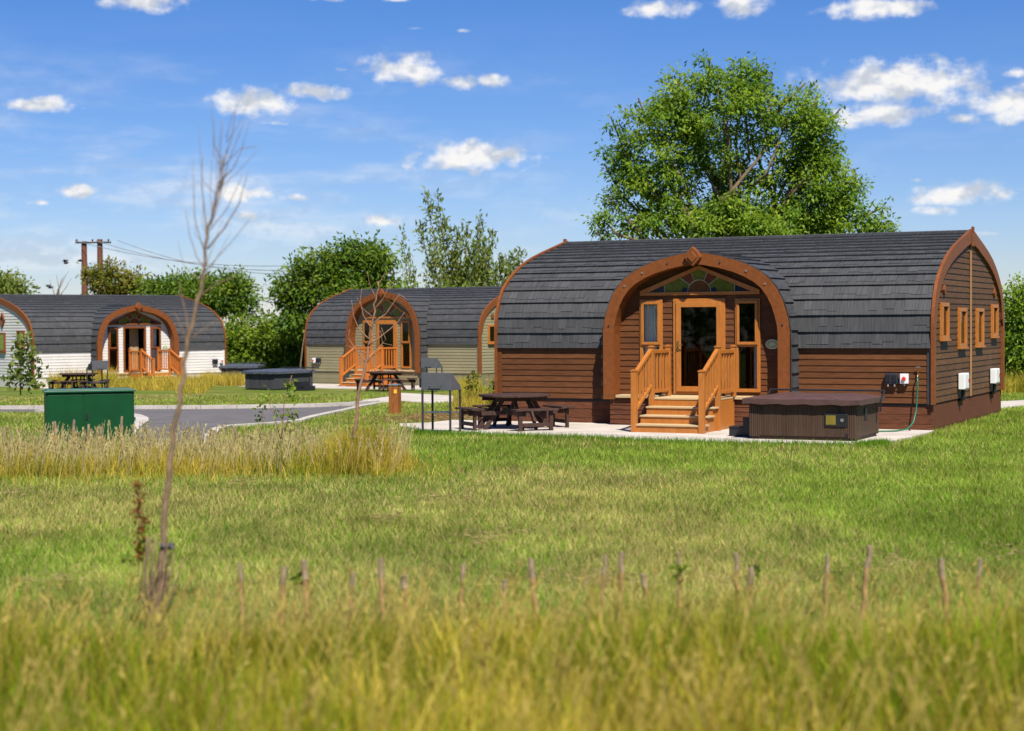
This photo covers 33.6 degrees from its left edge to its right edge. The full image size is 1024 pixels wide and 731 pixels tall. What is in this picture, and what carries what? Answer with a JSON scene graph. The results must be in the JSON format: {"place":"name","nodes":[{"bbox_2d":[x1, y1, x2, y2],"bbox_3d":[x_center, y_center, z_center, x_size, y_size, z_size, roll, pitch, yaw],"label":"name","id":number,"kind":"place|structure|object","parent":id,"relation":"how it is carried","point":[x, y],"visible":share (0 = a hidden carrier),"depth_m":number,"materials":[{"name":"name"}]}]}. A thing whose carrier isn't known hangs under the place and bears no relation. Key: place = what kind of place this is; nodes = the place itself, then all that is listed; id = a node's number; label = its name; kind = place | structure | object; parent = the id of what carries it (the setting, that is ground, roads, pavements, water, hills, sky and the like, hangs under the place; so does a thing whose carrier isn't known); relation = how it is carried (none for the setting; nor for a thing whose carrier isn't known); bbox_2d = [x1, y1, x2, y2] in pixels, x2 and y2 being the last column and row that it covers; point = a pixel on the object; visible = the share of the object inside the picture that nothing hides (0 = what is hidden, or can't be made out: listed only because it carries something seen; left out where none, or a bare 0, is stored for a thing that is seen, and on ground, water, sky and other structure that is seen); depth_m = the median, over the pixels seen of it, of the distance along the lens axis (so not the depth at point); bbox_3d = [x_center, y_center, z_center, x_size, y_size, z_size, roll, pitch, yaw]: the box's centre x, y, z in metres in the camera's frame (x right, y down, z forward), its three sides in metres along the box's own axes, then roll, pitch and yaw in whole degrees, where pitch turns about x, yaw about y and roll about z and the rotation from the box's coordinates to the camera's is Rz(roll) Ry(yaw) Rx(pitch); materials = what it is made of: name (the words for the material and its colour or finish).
{"place":"outdoors","nodes":[
{"label":"outdoors","id":0,"kind":"place"},
{"bbox_2d":[0,405,354,448],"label":"road","id":1,"kind":"structure","parent":0,"point":[161,418],"depth_m":43.59,"materials":[{"name":"asphalt"}]},
{"bbox_2d":[238,383,485,389],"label":"paving","id":2,"kind":"structure","parent":0,"point":[327,386],"depth_m":73.11,"materials":[{"name":"concrete"}]},
{"bbox_2d":[339,345,397,385],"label":"entrance steps","id":3,"kind":"structure","parent":2,"relation":"on","point":[357,374],"depth_m":74.97,"materials":[{"name":"wood"}]},
{"bbox_2d":[361,393,452,402],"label":"path","id":4,"kind":"structure","parent":0,"point":[412,397],"depth_m":55.83,"materials":[{"name":"concrete"}]},
{"bbox_2d":[0,327,1023,660],"bbox_3d":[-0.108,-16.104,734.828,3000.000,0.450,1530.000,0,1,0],"label":"ground","id":5,"kind":"structure","parent":0,"point":[214,389],"depth_m":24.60,"materials":[{"name":"plant"}]},
{"bbox_2d":[0,265,39,293],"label":"tree","id":6,"kind":"object","parent":5,"relation":"on","point":[11,285],"visible":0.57,"depth_m":109.39,"materials":[{"name":"green plant"}]},
{"bbox_2d":[1,321,50,394],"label":"young tree","id":7,"kind":"object","parent":5,"relation":"on","point":[19,353],"visible":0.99,"depth_m":61.96,"materials":[{"name":"green plant"}]},
{"bbox_2d":[46,373,109,388],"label":"picnic table","id":8,"kind":"object","parent":5,"relation":"on","point":[68,376],"visible":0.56,"depth_m":68.72,"materials":[{"name":"wood"}]},
{"bbox_2d":[48,365,127,388],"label":"tall grass","id":9,"kind":"structure","parent":5,"relation":"on","point":[111,377],"depth_m":73.22,"materials":[{"name":"plant"}]},
{"bbox_2d":[42,387,135,443],"bbox_3d":[-8.454,1.034,33.866,1.763,1.145,0.770,-1,2,-18],"label":"utility cabinet","id":10,"kind":"object","parent":5,"relation":"on","point":[92,407],"visible":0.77,"depth_m":33.53,"materials":[{"name":"green plastic"}]},
{"bbox_2d":[35,409,147,434],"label":"kerb","id":11,"kind":"structure","parent":5,"relation":"on","point":[138,418],"depth_m":40.49,"materials":[{"name":"concrete"}]},
{"bbox_2d":[75,239,110,294],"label":"power pole","id":12,"kind":"object","parent":5,"relation":"on","point":[84,256],"visible":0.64,"depth_m":127.66,"materials":[{"name":"wood"}]},
{"bbox_2d":[75,240,294,265],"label":"power line","id":13,"kind":"object","parent":12,"relation":"attached to","point":[165,259],"visible":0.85,"depth_m":123.75,"materials":[{"name":"metal"}]},
{"bbox_2d":[95,240,294,270],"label":"power line","id":14,"kind":"object","parent":12,"relation":"attached to","point":[192,263],"visible":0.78,"depth_m":122.84,"materials":[{"name":"metal"}]},
{"bbox_2d":[86,360,107,387],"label":"barbecue","id":15,"kind":"object","parent":5,"relation":"on","point":[98,365],"visible":0.94,"depth_m":66.71,"materials":[{"name":"grey metal"}]},
{"bbox_2d":[0,294,226,387],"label":"holiday cabin","id":16,"kind":"object","parent":5,"relation":"on","point":[80,332],"visible":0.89,"depth_m":78.84,"materials":[{"name":"tile"}]},
{"bbox_2d":[0,333,5,352],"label":"window","id":17,"kind":"structure","parent":16,"relation":"in","point":[2,335],"depth_m":77.94,"materials":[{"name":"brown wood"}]},
{"bbox_2d":[108,327,118,370],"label":"window","id":18,"kind":"structure","parent":16,"relation":"in","point":[116,348],"depth_m":78.49,"materials":[{"name":"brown wood"}]},
{"bbox_2d":[108,311,160,324],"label":"transom window","id":19,"kind":"structure","parent":16,"relation":"in","point":[133,318],"depth_m":79.20,"materials":[{"name":"brown glass"}]},
{"bbox_2d":[123,326,146,371],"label":"door","id":20,"kind":"structure","parent":16,"relation":"in","point":[133,333],"depth_m":79.67,"materials":[{"name":"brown wood"}]},
{"bbox_2d":[150,327,160,369],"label":"window","id":21,"kind":"structure","parent":16,"relation":"in","point":[153,354],"depth_m":80.04,"materials":[{"name":"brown wood"}]},
{"bbox_2d":[75,255,151,294],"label":"tree","id":22,"kind":"object","parent":5,"relation":"on","point":[110,277],"visible":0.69,"depth_m":105.49,"materials":[{"name":"green plant"}]},
{"bbox_2d":[45,370,216,390],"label":"tall grass","id":23,"kind":"structure","parent":5,"relation":"on","point":[162,383],"depth_m":72.10,"materials":[{"name":"plant"}]},
{"bbox_2d":[115,529,159,601],"bbox_3d":[-2.784,1.600,12.640,0.337,0.773,0.152,0,1,0],"label":"hedge plant","id":24,"kind":"object","parent":5,"relation":"on","point":[137,548],"visible":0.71,"depth_m":12.62,"materials":[{"name":"green plant"}]},
{"bbox_2d":[129,471,151,630],"bbox_3d":[-2.768,1.398,12.638,0.169,1.240,0.142,0,2,27],"label":"dock plant","id":25,"kind":"object","parent":5,"relation":"on","point":[139,512],"visible":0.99,"depth_m":12.63,"materials":[{"name":"red plant"}]},
{"bbox_2d":[0,400,379,408],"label":"kerb","id":26,"kind":"structure","parent":5,"relation":"on","point":[208,406],"depth_m":48.46,"materials":[{"name":"concrete"}]},
{"bbox_2d":[172,380,207,393],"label":"tall grass","id":27,"kind":"structure","parent":5,"relation":"on","point":[195,389],"depth_m":66.23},
{"bbox_2d":[121,264,267,329],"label":"tree","id":28,"kind":"object","parent":5,"relation":"on","point":[224,298],"visible":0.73,"depth_m":101.35,"materials":[{"name":"green plant"}]},
{"bbox_2d":[142,95,255,637],"bbox_3d":[-2.273,0.077,12.280,0.903,4.078,0.393,0,1,0],"label":"sapling","id":29,"kind":"object","parent":5,"relation":"on","point":[161,582],"visible":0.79,"depth_m":12.29,"materials":[{"name":"brown plant"}]},
{"bbox_2d":[0,419,415,477],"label":"meadow seed heads","id":30,"kind":"object","parent":5,"relation":"on","point":[267,447],"visible":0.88,"depth_m":27.22,"materials":[{"name":"plant"}]},
{"bbox_2d":[199,370,244,385],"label":"tall grass","id":31,"kind":"structure","parent":5,"relation":"on","point":[235,379],"depth_m":77.69,"materials":[{"name":"plant"}]},
{"bbox_2d":[0,433,456,488],"bbox_3d":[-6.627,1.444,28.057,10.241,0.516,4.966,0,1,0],"label":"meadow grass","id":32,"kind":"structure","parent":5,"relation":"on","point":[114,464],"depth_m":26.45,"materials":[{"name":"plant"}]},
{"bbox_2d":[238,563,244,627],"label":"plant cane","id":33,"kind":"object","parent":5,"relation":"on","point":[241,600],"visible":0.7,"depth_m":13.03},
{"bbox_2d":[221,307,304,368],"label":"hedge bank","id":34,"kind":"structure","parent":5,"relation":"on","point":[256,343],"depth_m":92.08,"materials":[{"name":"green plant"}]},
{"bbox_2d":[252,375,302,451],"bbox_3d":[-3.806,0.888,27.549,0.838,1.459,0.282,0,1,0],"label":"hedge plant","id":35,"kind":"object","parent":5,"relation":"on","point":[293,397],"visible":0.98,"depth_m":27.52,"materials":[{"name":"green plant"}]},
{"bbox_2d":[241,367,315,389],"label":"hot tub","id":36,"kind":"object","parent":5,"relation":"on","point":[270,379],"visible":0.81,"depth_m":70.71,"materials":[{"name":"grey plastic"}]},
{"bbox_2d":[279,566,286,624],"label":"plant cane","id":37,"kind":"object","parent":5,"relation":"on","point":[283,580],"visible":0.61,"depth_m":12.93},
{"bbox_2d":[204,402,382,449],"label":"kerb","id":38,"kind":"structure","parent":5,"relation":"on","point":[309,416],"depth_m":40.87,"materials":[{"name":"concrete"}]},
{"bbox_2d":[287,565,310,619],"bbox_3d":[-1.657,1.795,13.069,0.226,0.534,0.148,0,2,28],"label":"hedge plant","id":39,"kind":"object","parent":5,"relation":"on","point":[297,577],"visible":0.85,"depth_m":13.04,"materials":[{"name":"green plant"}]},
{"bbox_2d":[294,381,314,390],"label":"tub step","id":40,"kind":"object","parent":5,"relation":"on","point":[302,386],"visible":0.94,"depth_m":68.94,"materials":[{"name":"black plastic"}]},
{"bbox_2d":[301,560,309,626],"bbox_3d":[-1.573,1.780,12.950,0.077,0.586,0.055,0,1,0],"label":"plant cane","id":41,"kind":"object","parent":5,"relation":"on","point":[305,582],"visible":0.61,"depth_m":12.93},
{"bbox_2d":[258,229,417,349],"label":"tree","id":42,"kind":"object","parent":5,"relation":"on","point":[330,276],"visible":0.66,"depth_m":88.35,"materials":[{"name":"green plant"}]},
{"bbox_2d":[349,572,354,619],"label":"plant cane","id":43,"kind":"object","parent":5,"relation":"on","point":[352,576],"visible":0.48,"depth_m":13.14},
{"bbox_2d":[279,417,435,479],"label":"meadow grass","id":44,"kind":"structure","parent":5,"relation":"on","point":[345,448],"depth_m":26.53,"materials":[{"name":"plant"}]},
{"bbox_2d":[345,271,406,445],"bbox_3d":[-2.156,0.119,27.012,1.016,3.246,0.098,0,1,0],"label":"sapling","id":45,"kind":"object","parent":5,"relation":"on","point":[366,361],"visible":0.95,"depth_m":26.99,"materials":[{"name":"brown plant"}]},
{"bbox_2d":[378,558,385,625],"bbox_3d":[-1.002,1.776,13.046,0.064,0.581,0.052,0,1,0],"label":"plant cane","id":46,"kind":"object","parent":5,"relation":"on","point":[381,581],"visible":0.73,"depth_m":13.03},
{"bbox_2d":[354,371,416,390],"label":"picnic table","id":47,"kind":"object","parent":5,"relation":"on","point":[380,380],"visible":0.91,"depth_m":67.55,"materials":[{"name":"wood"}]},
{"bbox_2d":[388,384,401,414],"bbox_3d":[-3.023,0.929,43.758,0.280,0.900,0.270,0,2,20],"label":"bollard light","id":48,"kind":"object","parent":5,"relation":"on","point":[394,398],"visible":0.8,"depth_m":43.65,"materials":[{"name":"wood"}]},
{"bbox_2d":[304,286,502,385],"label":"holiday cabin","id":49,"kind":"object","parent":5,"relation":"on","point":[451,329],"visible":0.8,"depth_m":76.02,"materials":[{"name":"tile"}]},
{"bbox_2d":[363,320,372,367],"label":"window","id":50,"kind":"structure","parent":49,"relation":"in","point":[365,342],"depth_m":77.12,"materials":[{"name":"brown wood"}]},
{"bbox_2d":[376,320,397,368],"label":"door","id":51,"kind":"structure","parent":49,"relation":"in","point":[378,322],"depth_m":76.30,"materials":[{"name":"brown wood"}]},
{"bbox_2d":[363,298,410,317],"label":"transom window","id":52,"kind":"structure","parent":49,"relation":"in","point":[395,311],"depth_m":76.34,"materials":[{"name":"brown glass"}]},
{"bbox_2d":[401,320,411,367],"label":"window","id":53,"kind":"structure","parent":49,"relation":"in","point":[403,342],"depth_m":75.74,"materials":[{"name":"brown wood"}]},
{"bbox_2d":[401,574,408,619],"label":"plant cane","id":54,"kind":"object","parent":5,"relation":"on","point":[404,584],"visible":0.35,"depth_m":13.23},
{"bbox_2d":[323,409,499,422],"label":"grass clippings","id":55,"kind":"object","parent":5,"relation":"on","point":[439,416],"depth_m":40.99,"materials":[{"name":"plant"}]},
{"bbox_2d":[392,223,434,287],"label":"willow tree","id":56,"kind":"object","parent":5,"relation":"on","point":[412,276],"visible":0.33,"depth_m":95.89,"materials":[{"name":"green plant"}]},
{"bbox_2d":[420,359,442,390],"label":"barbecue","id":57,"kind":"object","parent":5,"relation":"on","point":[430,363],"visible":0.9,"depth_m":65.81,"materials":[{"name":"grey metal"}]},
{"bbox_2d":[392,276,504,287],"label":"hedge bank","id":58,"kind":"structure","parent":5,"relation":"on","point":[463,285],"depth_m":94.02,"materials":[{"name":"green plant"}]},
{"bbox_2d":[459,564,464,622],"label":"plant cane","id":59,"kind":"object","parent":5,"relation":"on","point":[462,575],"visible":0.59,"depth_m":13.03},
{"bbox_2d":[411,186,526,287],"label":"willow tree","id":60,"kind":"object","parent":5,"relation":"on","point":[477,274],"visible":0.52,"depth_m":96.80,"materials":[{"name":"green plant"}]},
{"bbox_2d":[443,384,497,412],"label":"tall grass","id":61,"kind":"structure","parent":5,"relation":"on","point":[466,401],"depth_m":45.36,"materials":[{"name":"plant"}]},
{"bbox_2d":[455,373,487,392],"bbox_3d":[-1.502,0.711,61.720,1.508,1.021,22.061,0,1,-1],"label":"shrub","id":62,"kind":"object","parent":5,"relation":"on","point":[461,382],"depth_m":62.53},
{"bbox_2d":[463,370,481,398],"bbox_3d":[-1.106,0.748,46.981,0.609,1.325,0.759,1,2,45],"label":"weed plant","id":63,"kind":"object","parent":5,"relation":"on","point":[469,380],"visible":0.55,"depth_m":47.01,"materials":[{"name":"green plant"}]},
{"bbox_2d":[0,553,1023,730],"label":"meadow grass","id":64,"kind":"structure","parent":5,"relation":"on","point":[346,717],"depth_m":8.79,"materials":[{"name":"plant"}]},
{"bbox_2d":[0,473,1023,602],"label":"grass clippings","id":65,"kind":"object","parent":5,"relation":"on","point":[499,539],"depth_m":15.55,"materials":[{"name":"plant"}]},
{"bbox_2d":[528,559,538,623],"bbox_3d":[0.170,1.767,12.948,0.091,0.586,0.058,0,1,0],"label":"plant cane","id":66,"kind":"object","parent":5,"relation":"on","point":[532,577],"visible":0.62,"depth_m":12.93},
{"bbox_2d":[599,554,606,616],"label":"plant cane","id":67,"kind":"object","parent":5,"relation":"on","point":[604,569],"visible":0.7,"depth_m":12.93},
{"bbox_2d":[617,551,624,618],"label":"plant cane","id":68,"kind":"object","parent":5,"relation":"on","point":[621,567],"visible":0.58,"depth_m":13.03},
{"bbox_2d":[396,426,894,447],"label":"lawn grass","id":69,"kind":"structure","parent":5,"relation":"on","point":[876,441],"depth_m":33.02,"materials":[{"name":"plant"}]},
{"bbox_2d":[640,574,650,617],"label":"plant cane","id":70,"kind":"object","parent":5,"relation":"on","point":[644,580],"visible":0.47,"depth_m":13.23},
{"bbox_2d":[676,552,681,613],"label":"plant cane","id":71,"kind":"object","parent":5,"relation":"on","point":[679,588],"visible":0.59,"depth_m":13.13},
{"bbox_2d":[668,555,690,599],"bbox_3d":[1.283,1.758,13.052,0.201,0.608,0.169,1,2,43],"label":"hedge plant","id":72,"kind":"object","parent":5,"relation":"on","point":[679,569],"visible":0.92,"depth_m":13.04,"materials":[{"name":"green plant"}]},
{"bbox_2d":[732,552,740,614],"bbox_3d":[1.772,1.756,13.347,0.072,0.569,0.048,0,1,0],"label":"plant cane","id":73,"kind":"object","parent":5,"relation":"on","point":[736,557],"visible":0.54,"depth_m":13.33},
{"bbox_2d":[574,48,901,240],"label":"ash tree","id":74,"kind":"object","parent":5,"relation":"on","point":[810,166],"visible":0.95,"depth_m":65.33,"materials":[{"name":"green plant"}]},
{"bbox_2d":[743,567,754,617],"bbox_3d":[1.801,1.795,12.950,0.112,0.512,0.058,0,1,0],"label":"plant cane","id":75,"kind":"object","parent":5,"relation":"on","point":[751,574],"visible":0.34,"depth_m":12.93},
{"bbox_2d":[494,226,1004,429],"bbox_3d":[5.866,-0.742,40.984,10.340,4.940,8.735,0,2,26],"label":"holiday cabin","id":76,"kind":"object","parent":5,"relation":"on","point":[580,326],"visible":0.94,"depth_m":37.92,"materials":[{"name":"tile"}]},
{"bbox_2d":[640,299,662,390],"bbox_3d":[3.140,-0.453,38.023,0.540,2.050,0.182,0,2,26],"label":"window","id":77,"kind":"structure","parent":76,"relation":"in","point":[651,311],"depth_m":38.04,"materials":[{"name":"brown wood"}]},
{"bbox_2d":[673,298,725,394],"bbox_3d":[4.136,-0.421,37.474,1.210,2.120,0.206,0,2,26],"label":"door","id":78,"kind":"structure","parent":76,"relation":"in","point":[719,303],"depth_m":37.57,"materials":[{"name":"brown wood"}]},
{"bbox_2d":[640,265,759,295],"bbox_3d":[4.135,-1.887,37.450,2.800,0.653,0.078,0,2,26],"label":"transom window","id":79,"kind":"structure","parent":76,"relation":"in","point":[698,280],"depth_m":37.44,"materials":[{"name":"green glass"}]},
{"bbox_2d":[735,298,760,391],"bbox_3d":[5.167,-0.442,37.035,0.570,2.050,0.196,0,2,26],"label":"window","id":80,"kind":"structure","parent":76,"relation":"in","point":[757,344],"depth_m":36.99,"materials":[{"name":"brown wood"}]},
{"bbox_2d":[766,339,777,348],"bbox_3d":[5.647,-0.463,36.752,0.300,0.210,0.026,0,2,26],"label":"name plaque","id":81,"kind":"object","parent":76,"relation":"attached to","point":[772,344],"visible":0.92,"depth_m":36.74,"materials":[{"name":"beige paint"}]},
{"bbox_2d":[885,373,897,385],"bbox_3d":[8.003,0.303,35.728,0.270,0.270,0.128,0,2,26],"label":"socket box","id":82,"kind":"object","parent":76,"relation":"attached to","point":[891,378],"visible":1,"depth_m":35.68,"materials":[{"name":"black plastic"}]},
{"bbox_2d":[939,303,950,340],"bbox_3d":[9.291,-0.935,36.379,0.135,0.825,0.740,0,2,26],"label":"window","id":83,"kind":"structure","parent":76,"relation":"in","point":[944,309],"depth_m":36.48,"materials":[{"name":"brown wood"}]},
{"bbox_2d":[957,308,968,348],"bbox_3d":[10.124,-0.834,38.079,0.135,0.925,0.820,0,2,26],"label":"window","id":84,"kind":"structure","parent":76,"relation":"in","point":[964,310],"depth_m":38.17,"materials":[{"name":"brown wood"}]},
{"bbox_2d":[958,373,968,401],"bbox_3d":[10.083,0.499,37.903,0.219,0.660,0.500,0,2,26],"label":"meter box","id":85,"kind":"object","parent":76,"relation":"attached to","point":[963,381],"visible":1,"depth_m":37.69,"materials":[{"name":"white plastic"}]},
{"bbox_2d":[975,308,985,347],"bbox_3d":[11.015,-0.886,39.891,0.135,0.925,0.820,0,2,26],"label":"window","id":86,"kind":"structure","parent":76,"relation":"in","point":[979,323],"depth_m":39.88,"materials":[{"name":"brown wood"}]},
{"bbox_2d":[990,368,999,394],"bbox_3d":[11.745,0.402,41.286,0.219,0.660,0.500,0,2,26],"label":"meter box","id":87,"kind":"object","parent":76,"relation":"attached to","point":[994,376],"visible":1,"depth_m":41.08,"materials":[{"name":"white plastic"}]},
{"bbox_2d":[990,304,999,337],"bbox_3d":[11.847,-1.085,41.583,0.135,0.825,0.740,0,2,26],"label":"window","id":88,"kind":"structure","parent":76,"relation":"in","point":[994,310],"depth_m":41.74,"materials":[{"name":"brown wood"}]},
{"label":"garden tap","id":89,"kind":"object","parent":76,"relation":"attached to","visible":0},
{"bbox_2d":[879,378,917,431],"bbox_3d":[7.693,0.819,35.002,1.830,1.104,0.243,-1,2,-22],"label":"garden hose","id":90,"kind":"object","parent":89,"relation":"hanging from","point":[911,424],"visible":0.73,"depth_m":35.25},
{"bbox_2d":[747,547,764,602],"bbox_3d":[1.865,1.732,13.043,0.188,0.662,0.177,0,1,0],"label":"hedge plant","id":91,"kind":"object","parent":5,"relation":"on","point":[759,570],"visible":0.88,"depth_m":13.04,"materials":[{"name":"green plant"}]},
{"bbox_2d":[823,554,829,624],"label":"plant cane","id":92,"kind":"object","parent":5,"relation":"on","point":[827,564],"visible":0.69,"depth_m":13.03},
{"bbox_2d":[857,546,871,623],"bbox_3d":[2.694,1.711,12.947,0.119,0.665,0.051,0,1,0],"label":"plant cane","id":93,"kind":"object","parent":5,"relation":"on","point":[866,576],"visible":0.79,"depth_m":12.93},
{"bbox_2d":[938,559,951,623],"bbox_3d":[3.313,1.758,12.949,0.107,0.565,0.053,0,1,0],"label":"plant cane","id":94,"kind":"object","parent":5,"relation":"on","point":[941,570],"visible":0.7,"depth_m":12.93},
{"bbox_2d":[972,558,982,613],"bbox_3d":[3.581,1.761,13.051,0.086,0.548,0.042,0,1,0],"label":"plant cane","id":95,"kind":"object","parent":5,"relation":"on","point":[979,569],"visible":0.48,"depth_m":13.04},
{"bbox_2d":[1001,271,1023,380],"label":"hedge bank","id":96,"kind":"structure","parent":5,"relation":"on","point":[1014,334],"depth_m":59.62,"materials":[{"name":"green plant"}]},
{"bbox_2d":[0,0,1023,327],"label":"sky","id":97,"kind":"structure","parent":0,"point":[357,107],"materials":[{"name":"blue"}]},
{"bbox_2d":[399,420,933,444],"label":"paving","id":98,"kind":"structure","parent":0,"point":[607,429],"depth_m":35.73,"materials":[{"name":"concrete"}]},
{"bbox_2d":[419,373,460,431],"bbox_3d":[-1.536,0.781,35.775,0.769,1.270,0.528,0,2,26],"label":"barbecue","id":99,"kind":"object","parent":98,"relation":"on","point":[432,382],"visible":0.98,"depth_m":35.62,"materials":[{"name":"metal"}]},
{"bbox_2d":[455,393,573,431],"bbox_3d":[0.057,1.012,37.088,2.415,0.770,2.415,-1,2,-24],"label":"picnic table","id":100,"kind":"object","parent":98,"relation":"on","point":[536,411],"visible":0.94,"depth_m":36.72,"materials":[{"name":"wood"}]},
{"bbox_2d":[630,345,736,433],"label":"entrance steps","id":101,"kind":"structure","parent":98,"relation":"on","point":[709,408],"depth_m":35.75,"materials":[{"name":"wood"}]},
{"bbox_2d":[729,417,748,435],"bbox_3d":[4.770,1.216,34.203,0.610,0.366,0.660,0,2,26],"label":"tub step","id":102,"kind":"object","parent":98,"relation":"on","point":[740,429],"visible":0.46,"depth_m":33.94,"materials":[{"name":"black plastic"}]},
{"bbox_2d":[742,388,884,440],"bbox_3d":[5.994,0.961,33.573,2.400,0.921,1.940,0,2,26],"label":"hot tub","id":103,"kind":"object","parent":98,"relation":"on","point":[816,416],"visible":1,"depth_m":32.86,"materials":[{"name":"plastic"}]},
{"bbox_2d":[1001,367,1023,393],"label":"tall grass","id":104,"kind":"structure","parent":0,"point":[1013,386],"depth_m":57.70,"materials":[{"name":"plant"}]},
{"bbox_2d":[1001,400,1023,407],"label":"path","id":105,"kind":"structure","parent":0,"point":[1010,404],"depth_m":47.46,"materials":[{"name":"concrete"}]},
{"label":"paving","id":106,"kind":"structure","parent":0,"visible":0},
{"bbox_2d":[129,348,182,380],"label":"entrance steps","id":107,"kind":"structure","parent":106,"relation":"on","point":[139,361],"depth_m":78.35,"materials":[{"name":"wood"}]},
{"bbox_2d":[218,362,265,376],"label":"hot tub","id":108,"kind":"object","parent":106,"relation":"on","point":[231,368],"visible":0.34,"depth_m":82.72,"materials":[{"name":"grey plastic"}]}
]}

